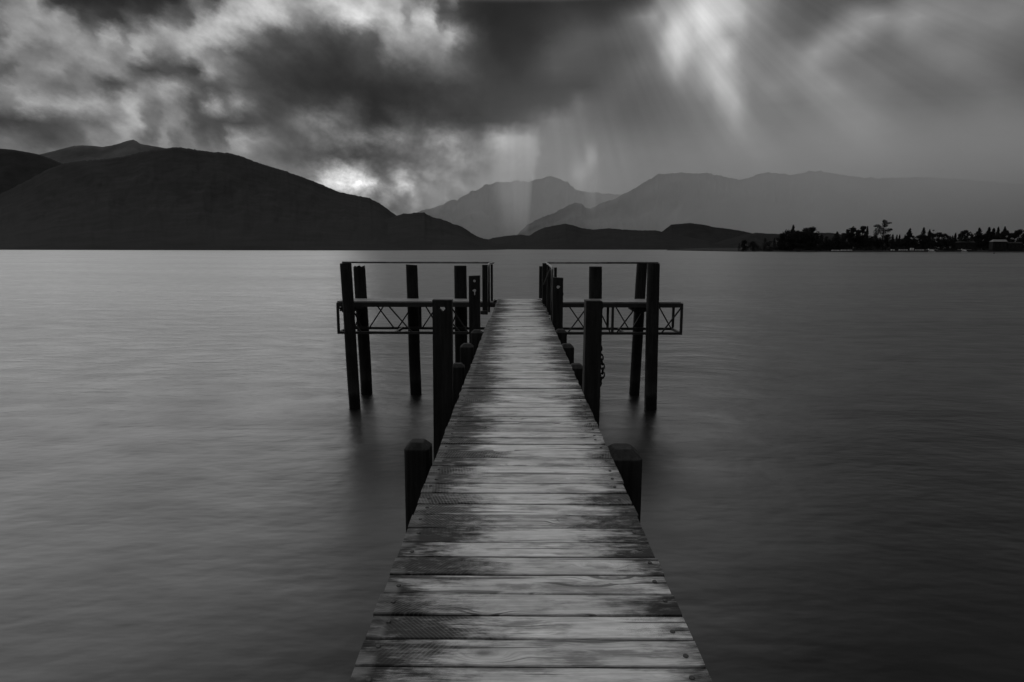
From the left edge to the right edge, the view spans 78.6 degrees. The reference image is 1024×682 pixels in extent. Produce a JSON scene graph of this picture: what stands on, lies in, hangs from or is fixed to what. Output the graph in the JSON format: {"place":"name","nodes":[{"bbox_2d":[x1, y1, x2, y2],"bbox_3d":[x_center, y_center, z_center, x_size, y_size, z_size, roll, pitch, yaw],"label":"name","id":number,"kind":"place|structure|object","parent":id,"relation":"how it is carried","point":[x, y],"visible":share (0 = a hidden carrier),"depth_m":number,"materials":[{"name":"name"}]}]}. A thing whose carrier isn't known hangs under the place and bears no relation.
{"place":"outdoors","nodes":[
{"label":"outdoors","id":0,"kind":"place"},
{"bbox_2d":[0,149,62,193],"bbox_3d":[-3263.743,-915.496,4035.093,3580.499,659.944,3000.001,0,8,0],"label":"mountain","id":1,"kind":"structure","parent":0,"point":[17,167],"depth_m":3836.86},
{"bbox_2d":[39,140,165,163],"bbox_3d":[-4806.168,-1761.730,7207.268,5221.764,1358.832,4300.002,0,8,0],"label":"mountain","id":2,"kind":"structure","parent":0,"point":[83,152],"depth_m":7807.36,"materials":[{"name":"black stone"}]},
{"bbox_2d":[0,147,407,249],"bbox_3d":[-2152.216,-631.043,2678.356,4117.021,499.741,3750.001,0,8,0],"label":"hill","id":3,"kind":"structure","parent":0,"point":[176,198],"depth_m":1803.24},
{"bbox_2d":[385,212,505,249],"bbox_3d":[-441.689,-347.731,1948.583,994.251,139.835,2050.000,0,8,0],"label":"hill","id":4,"kind":"structure","parent":0,"point":[418,231],"depth_m":1561.41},
{"bbox_2d":[469,220,497,238],"bbox_3d":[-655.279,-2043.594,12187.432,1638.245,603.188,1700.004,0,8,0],"label":"mountain","id":5,"kind":"structure","parent":0,"point":[484,229],"depth_m":11942.69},
{"bbox_2d":[0,249,1023,681],"bbox_3d":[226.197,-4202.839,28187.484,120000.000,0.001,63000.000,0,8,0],"label":"water","id":6,"kind":"structure","parent":0,"point":[202,471],"depth_m":13.32,"materials":[{"name":"grey liquid"}]},
{"bbox_2d":[340,263,360,409],"bbox_3d":[-4.323,0.675,16.939,0.458,5.548,0.319,0,8,0],"label":"timber pile","id":7,"kind":"object","parent":6,"relation":"in","point":[350,335],"visible":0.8,"depth_m":16.70,"materials":[{"name":"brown wood"}]},
{"bbox_2d":[353,265,372,394],"bbox_3d":[-4.389,0.477,18.660,0.482,5.430,0.350,0,8,0],"label":"timber pile","id":8,"kind":"object","parent":6,"relation":"in","point":[360,288],"visible":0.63,"depth_m":18.45,"materials":[{"name":"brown wood"}]},
{"bbox_2d":[406,264,421,394],"bbox_3d":[-2.894,0.467,18.650,0.400,5.459,0.352,0,8,0],"label":"timber pile","id":9,"kind":"object","parent":6,"relation":"in","point":[413,339],"visible":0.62,"depth_m":18.42,"materials":[{"name":"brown wood"}]},
{"bbox_2d":[432,299,452,459],"bbox_3d":[-0.709,1.984,6.540,0.230,4.842,0.110,0,8,0],"label":"mooring post","id":10,"kind":"object","parent":6,"relation":"in","point":[442,321],"visible":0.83,"depth_m":6.23,"materials":[{"name":"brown wood"}]},
{"bbox_2d":[454,266,466,362],"bbox_3d":[-1.505,0.488,18.640,0.385,5.426,0.378,0,8,0],"label":"timber pile","id":11,"kind":"object","parent":6,"relation":"in","point":[460,282],"visible":0.35,"depth_m":18.27,"materials":[{"name":"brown wood"}]},
{"bbox_2d":[469,275,479,342],"bbox_3d":[-0.733,1.108,12.500,0.210,4.815,0.213,0,8,0],"label":"mooring post","id":12,"kind":"object","parent":6,"relation":"in","point":[474,301],"visible":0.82,"depth_m":12.13,"materials":[{"name":"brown wood"}]},
{"bbox_2d":[349,299,711,681],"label":"jetty","id":13,"kind":"object","parent":6,"relation":"in","point":[525,554],"visible":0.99,"depth_m":3.05,"materials":[{"name":"grey wood"}]},
{"bbox_2d":[336,298,682,334],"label":"truss platform","id":14,"kind":"structure","parent":13,"relation":"attached to","point":[636,305],"depth_m":17.24,"materials":[{"name":"paint"}]},
{"bbox_2d":[342,261,493,314],"bbox_3d":[-2.703,-1.486,16.851,4.387,1.302,2.527,0,8,0],"label":"railing","id":15,"kind":"object","parent":14,"relation":"attached to","point":[485,289],"visible":0.9,"depth_m":15.76,"materials":[{"name":"metal"}]},
{"bbox_2d":[539,262,657,320],"bbox_3d":[2.470,-1.344,15.858,3.407,1.228,4.697,0,8,0],"label":"railing","id":16,"kind":"object","parent":13,"relation":"attached to","point":[545,292],"visible":0.86,"depth_m":16.82,"materials":[{"name":"metal"}]},
{"bbox_2d":[543,268,550,284],"bbox_3d":[0.787,-1.448,14.037,0.176,0.389,0.058,0,8,0],"label":"rope","id":17,"kind":"object","parent":16,"relation":"hanging from","point":[548,273],"visible":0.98,"depth_m":14.02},
{"bbox_2d":[552,277,563,330],"bbox_3d":[0.890,1.128,12.492,0.216,4.784,0.210,0,8,0],"label":"mooring post","id":18,"kind":"object","parent":6,"relation":"in","point":[557,302],"visible":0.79,"depth_m":12.12,"materials":[{"name":"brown wood"}]},
{"bbox_2d":[582,299,602,426],"bbox_3d":[0.788,1.988,6.554,0.190,4.835,0.195,0,8,0],"label":"mooring post","id":19,"kind":"object","parent":6,"relation":"in","point":[592,344],"visible":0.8,"depth_m":6.20,"materials":[{"name":"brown wood"}]},
{"bbox_2d":[600,345,604,386],"bbox_3d":[0.891,0.251,6.259,0.086,0.449,0.053,0,8,0],"label":"chain","id":20,"kind":"object","parent":19,"relation":"hanging from","point":[602,368],"visible":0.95,"depth_m":6.25,"materials":[{"name":"black metal"}]},
{"bbox_2d":[589,266,601,298],"bbox_3d":[2.452,0.508,18.612,0.426,5.409,0.391,0,8,0],"label":"timber pile","id":21,"kind":"object","parent":6,"relation":"in","point":[595,282],"visible":0.16,"depth_m":18.13,"materials":[{"name":"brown wood"}]},
{"bbox_2d":[629,264,646,395],"bbox_3d":[3.696,0.454,18.591,0.460,5.524,0.319,0,8,0],"label":"timber pile","id":22,"kind":"object","parent":6,"relation":"in","point":[637,340],"visible":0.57,"depth_m":18.40,"materials":[{"name":"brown wood"}]},
{"bbox_2d":[644,263,659,410],"bbox_3d":[3.763,0.691,16.878,0.404,5.562,0.341,0,8,0],"label":"timber pile","id":23,"kind":"object","parent":6,"relation":"in","point":[651,337],"visible":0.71,"depth_m":16.63,"materials":[{"name":"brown wood"}]},
{"bbox_2d":[0,0,1023,214],"label":"sky","id":24,"kind":"structure","parent":0,"point":[404,106],"materials":[{"name":"grey"}]},
{"bbox_2d":[419,176,620,236],"bbox_3d":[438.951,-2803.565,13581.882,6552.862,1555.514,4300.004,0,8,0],"label":"mountain","id":25,"kind":"structure","parent":0,"point":[516,207],"depth_m":13040.29,"materials":[{"name":"grey stone"}]},
{"bbox_2d":[486,224,723,249],"bbox_3d":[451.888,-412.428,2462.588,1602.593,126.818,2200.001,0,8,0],"label":"hill","id":26,"kind":"structure","parent":0,"point":[564,237],"depth_m":2069.78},
{"bbox_2d":[662,223,748,242],"bbox_3d":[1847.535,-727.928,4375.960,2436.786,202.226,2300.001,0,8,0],"label":"hill","id":27,"kind":"structure","parent":0,"point":[707,233],"depth_m":4151.50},
{"bbox_2d":[682,195,835,233],"bbox_3d":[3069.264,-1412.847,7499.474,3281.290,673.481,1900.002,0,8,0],"label":"mountain","id":28,"kind":"structure","parent":0,"point":[750,214],"depth_m":7210.58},
{"bbox_2d":[517,170,1023,248],"bbox_3d":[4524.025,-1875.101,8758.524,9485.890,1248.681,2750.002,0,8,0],"label":"mountain","id":29,"kind":"structure","parent":0,"point":[834,203],"depth_m":8898.13,"materials":[{"name":"grey stone"}]},
{"bbox_2d":[715,233,893,247],"bbox_3d":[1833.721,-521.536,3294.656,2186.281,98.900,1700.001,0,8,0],"label":"hill","id":30,"kind":"structure","parent":0,"point":[756,238],"depth_m":3041.15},
{"bbox_2d":[670,248,1023,251],"bbox_3d":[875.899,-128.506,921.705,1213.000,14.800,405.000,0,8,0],"label":"shore","id":31,"kind":"structure","parent":0,"point":[722,249],"depth_m":761.82,"materials":[{"name":"black soil"}]},
{"bbox_2d":[741,239,748,250],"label":"broadleaf tree","id":32,"kind":"object","parent":31,"relation":"on","point":[743,246],"visible":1,"depth_m":765.57,"materials":[{"name":"black plant"}]},
{"bbox_2d":[747,241,758,251],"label":"broadleaf tree","id":33,"kind":"object","parent":31,"relation":"on","point":[753,244],"visible":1,"depth_m":759.83,"materials":[{"name":"black plant"}]},
{"bbox_2d":[764,240,773,250],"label":"broadleaf tree","id":34,"kind":"object","parent":31,"relation":"on","point":[771,247],"visible":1,"depth_m":761.65,"materials":[{"name":"black plant"}]},
{"bbox_2d":[775,237,783,249],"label":"broadleaf tree","id":35,"kind":"object","parent":31,"relation":"on","point":[777,239],"visible":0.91,"depth_m":771.19,"materials":[{"name":"black plant"}]},
{"bbox_2d":[775,233,791,249],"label":"broadleaf tree","id":36,"kind":"object","parent":31,"relation":"on","point":[781,237],"visible":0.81,"depth_m":770.07,"materials":[{"name":"black plant"}]},
{"bbox_2d":[782,229,795,249],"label":"broadleaf tree","id":37,"kind":"object","parent":31,"relation":"on","point":[788,244],"visible":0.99,"depth_m":764.85,"materials":[{"name":"black plant"}]},
{"bbox_2d":[790,225,798,248],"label":"conifer tree","id":38,"kind":"object","parent":31,"relation":"on","point":[792,229],"visible":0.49,"depth_m":771.36,"materials":[{"name":"black plant"}]},
{"bbox_2d":[795,230,800,246],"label":"broadleaf tree","id":39,"kind":"object","parent":31,"relation":"on","point":[797,231],"visible":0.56,"depth_m":777.12,"materials":[{"name":"black plant"}]},
{"bbox_2d":[798,226,817,249],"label":"broadleaf tree","id":40,"kind":"object","parent":31,"relation":"on","point":[809,231],"visible":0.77,"depth_m":771.13,"materials":[{"name":"black plant"}]},
{"bbox_2d":[827,237,836,249],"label":"broadleaf tree","id":41,"kind":"object","parent":31,"relation":"on","point":[833,241],"visible":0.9,"depth_m":763.71,"materials":[{"name":"black plant"}]},
{"bbox_2d":[830,231,845,248],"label":"conifer tree","id":42,"kind":"object","parent":31,"relation":"on","point":[836,237],"visible":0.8,"depth_m":770.01,"materials":[{"name":"black plant"}]},
{"bbox_2d":[839,233,850,249],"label":"broadleaf tree","id":43,"kind":"object","parent":31,"relation":"on","point":[843,240],"visible":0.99,"depth_m":761.14,"materials":[{"name":"black plant"}]},
{"bbox_2d":[845,228,853,246],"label":"broadleaf tree","id":44,"kind":"object","parent":31,"relation":"on","point":[848,233],"visible":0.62,"depth_m":778.67,"materials":[{"name":"black plant"}]},
{"bbox_2d":[850,226,856,247],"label":"broadleaf tree","id":45,"kind":"object","parent":31,"relation":"on","point":[854,230],"visible":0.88,"depth_m":779.56,"materials":[{"name":"black plant"}]},
{"bbox_2d":[853,230,860,248],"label":"broadleaf tree","id":46,"kind":"object","parent":31,"relation":"on","point":[856,240],"visible":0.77,"depth_m":784.88,"materials":[{"name":"black plant"}]},
{"bbox_2d":[856,226,866,248],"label":"broadleaf tree","id":47,"kind":"object","parent":31,"relation":"on","point":[860,244],"visible":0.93,"depth_m":775.98,"materials":[{"name":"black plant"}]},
{"bbox_2d":[864,226,868,247],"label":"cypress tree","id":48,"kind":"object","parent":31,"relation":"on","point":[866,239],"visible":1,"depth_m":761.55,"materials":[{"name":"black plant"}]},
{"bbox_2d":[867,235,875,249],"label":"broadleaf tree","id":49,"kind":"object","parent":31,"relation":"on","point":[870,239],"visible":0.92,"depth_m":771.67,"materials":[{"name":"black plant"}]},
{"bbox_2d":[872,233,883,248],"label":"broadleaf tree","id":50,"kind":"object","parent":31,"relation":"on","point":[877,241],"visible":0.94,"depth_m":776.15,"materials":[{"name":"black plant"}]},
{"bbox_2d":[873,220,892,246],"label":"emergent tree","id":51,"kind":"object","parent":31,"relation":"on","point":[884,224],"visible":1,"depth_m":768.10,"materials":[{"name":"black plant"}]},
{"bbox_2d":[744,246,1023,250],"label":"undergrowth","id":52,"kind":"object","parent":31,"relation":"on","point":[898,248],"visible":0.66,"depth_m":761.17,"materials":[{"name":"black plant"}]},
{"bbox_2d":[879,234,890,248],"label":"broadleaf tree","id":53,"kind":"object","parent":31,"relation":"on","point":[886,239],"visible":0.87,"depth_m":779.67,"materials":[{"name":"black plant"}]},
{"bbox_2d":[890,235,894,248],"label":"cypress tree","id":54,"kind":"object","parent":31,"relation":"on","point":[891,241],"visible":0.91,"depth_m":760.13,"materials":[{"name":"black plant"}]},
{"bbox_2d":[775,238,1017,247],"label":"woodland","id":55,"kind":"object","parent":31,"relation":"on","point":[918,240],"visible":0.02,"depth_m":800.61,"materials":[{"name":"black plant"}]},
{"bbox_2d":[897,238,906,248],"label":"broadleaf tree","id":56,"kind":"object","parent":31,"relation":"on","point":[900,244],"visible":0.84,"depth_m":766.89,"materials":[{"name":"black plant"}]},
{"bbox_2d":[903,228,914,249],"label":"conifer tree","id":57,"kind":"object","parent":31,"relation":"on","point":[909,240],"visible":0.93,"depth_m":768.57,"materials":[{"name":"black plant"}]},
{"bbox_2d":[911,237,920,247],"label":"broadleaf tree","id":58,"kind":"object","parent":31,"relation":"on","point":[916,244],"visible":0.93,"depth_m":765.00,"materials":[{"name":"black plant"}]},
{"bbox_2d":[919,227,926,248],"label":"cypress tree","id":59,"kind":"object","parent":31,"relation":"on","point":[922,241],"visible":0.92,"depth_m":762.19,"materials":[{"name":"black plant"}]},
{"bbox_2d":[926,229,930,250],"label":"slim tree","id":60,"kind":"object","parent":31,"relation":"on","point":[929,236],"visible":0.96,"depth_m":757.85,"materials":[{"name":"black plant"}]},
{"bbox_2d":[924,233,934,248],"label":"broadleaf tree","id":61,"kind":"object","parent":31,"relation":"on","point":[925,246],"visible":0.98,"depth_m":759.62,"materials":[{"name":"black plant"}]},
{"bbox_2d":[931,230,935,247],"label":"broadleaf tree","id":62,"kind":"object","parent":31,"relation":"on","point":[933,239],"visible":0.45,"depth_m":780.99,"materials":[{"name":"black plant"}]},
{"bbox_2d":[931,232,943,249],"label":"broadleaf tree","id":63,"kind":"object","parent":31,"relation":"on","point":[938,235],"visible":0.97,"depth_m":764.37,"materials":[{"name":"black plant"}]},
{"bbox_2d":[939,233,947,248],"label":"broadleaf tree","id":64,"kind":"object","parent":31,"relation":"on","point":[945,235],"visible":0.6,"depth_m":771.17,"materials":[{"name":"black plant"}]},
{"bbox_2d":[945,236,951,247],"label":"broadleaf tree","id":65,"kind":"object","parent":31,"relation":"on","point":[948,239],"visible":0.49,"depth_m":784.54,"materials":[{"name":"black plant"}]},
{"bbox_2d":[949,235,953,249],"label":"slim tree","id":66,"kind":"object","parent":31,"relation":"on","point":[952,243],"visible":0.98,"depth_m":758.66,"materials":[{"name":"black plant"}]},
{"bbox_2d":[954,241,975,250],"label":"house","id":67,"kind":"structure","parent":31,"relation":"on","point":[959,245],"depth_m":753.19,"materials":[{"name":"black glass"}]},
{"bbox_2d":[958,230,972,246],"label":"broadleaf tree","id":68,"kind":"object","parent":31,"relation":"on","point":[965,235],"visible":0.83,"depth_m":755.80,"materials":[{"name":"black plant"}]},
{"bbox_2d":[973,228,984,248],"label":"conifer tree","id":69,"kind":"object","parent":31,"relation":"on","point":[978,235],"visible":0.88,"depth_m":774.38,"materials":[{"name":"black plant"}]},
{"bbox_2d":[978,233,991,248],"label":"broadleaf tree","id":70,"kind":"object","parent":31,"relation":"on","point":[987,239],"visible":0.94,"depth_m":767.96,"materials":[{"name":"black plant"}]},
{"bbox_2d":[981,227,991,246],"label":"conifer tree","id":71,"kind":"object","parent":31,"relation":"on","point":[989,233],"visible":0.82,"depth_m":768.72,"materials":[{"name":"black plant"}]},
{"bbox_2d":[990,228,996,239],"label":"conifer tree","id":72,"kind":"object","parent":31,"relation":"on","point":[993,234],"visible":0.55,"depth_m":767.47,"materials":[{"name":"black plant"}]},
{"bbox_2d":[988,240,1007,250],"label":"house","id":73,"kind":"structure","parent":31,"relation":"on","point":[996,244],"depth_m":750.91,"materials":[{"name":"black glass"}]},
{"bbox_2d":[994,233,1002,239],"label":"broadleaf tree","id":74,"kind":"object","parent":31,"relation":"on","point":[997,236],"visible":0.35,"depth_m":765.88,"materials":[{"name":"black plant"}]},
{"bbox_2d":[999,229,1009,241],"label":"broadleaf tree","id":75,"kind":"object","parent":31,"relation":"on","point":[1005,232],"visible":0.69,"depth_m":756.25,"materials":[{"name":"black plant"}]},
{"bbox_2d":[1006,233,1015,241],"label":"broadleaf tree","id":76,"kind":"object","parent":31,"relation":"on","point":[1009,237],"visible":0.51,"depth_m":757.21,"materials":[{"name":"black plant"}]},
{"bbox_2d":[1006,242,1022,250],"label":"house","id":77,"kind":"structure","parent":31,"relation":"on","point":[1014,246],"depth_m":749.81,"materials":[{"name":"black glass"}]},
{"bbox_2d":[1011,229,1023,247],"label":"broadleaf tree","id":78,"kind":"object","parent":31,"relation":"on","point":[1016,233],"visible":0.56,"depth_m":758.62,"materials":[{"name":"black plant"}]}
]}

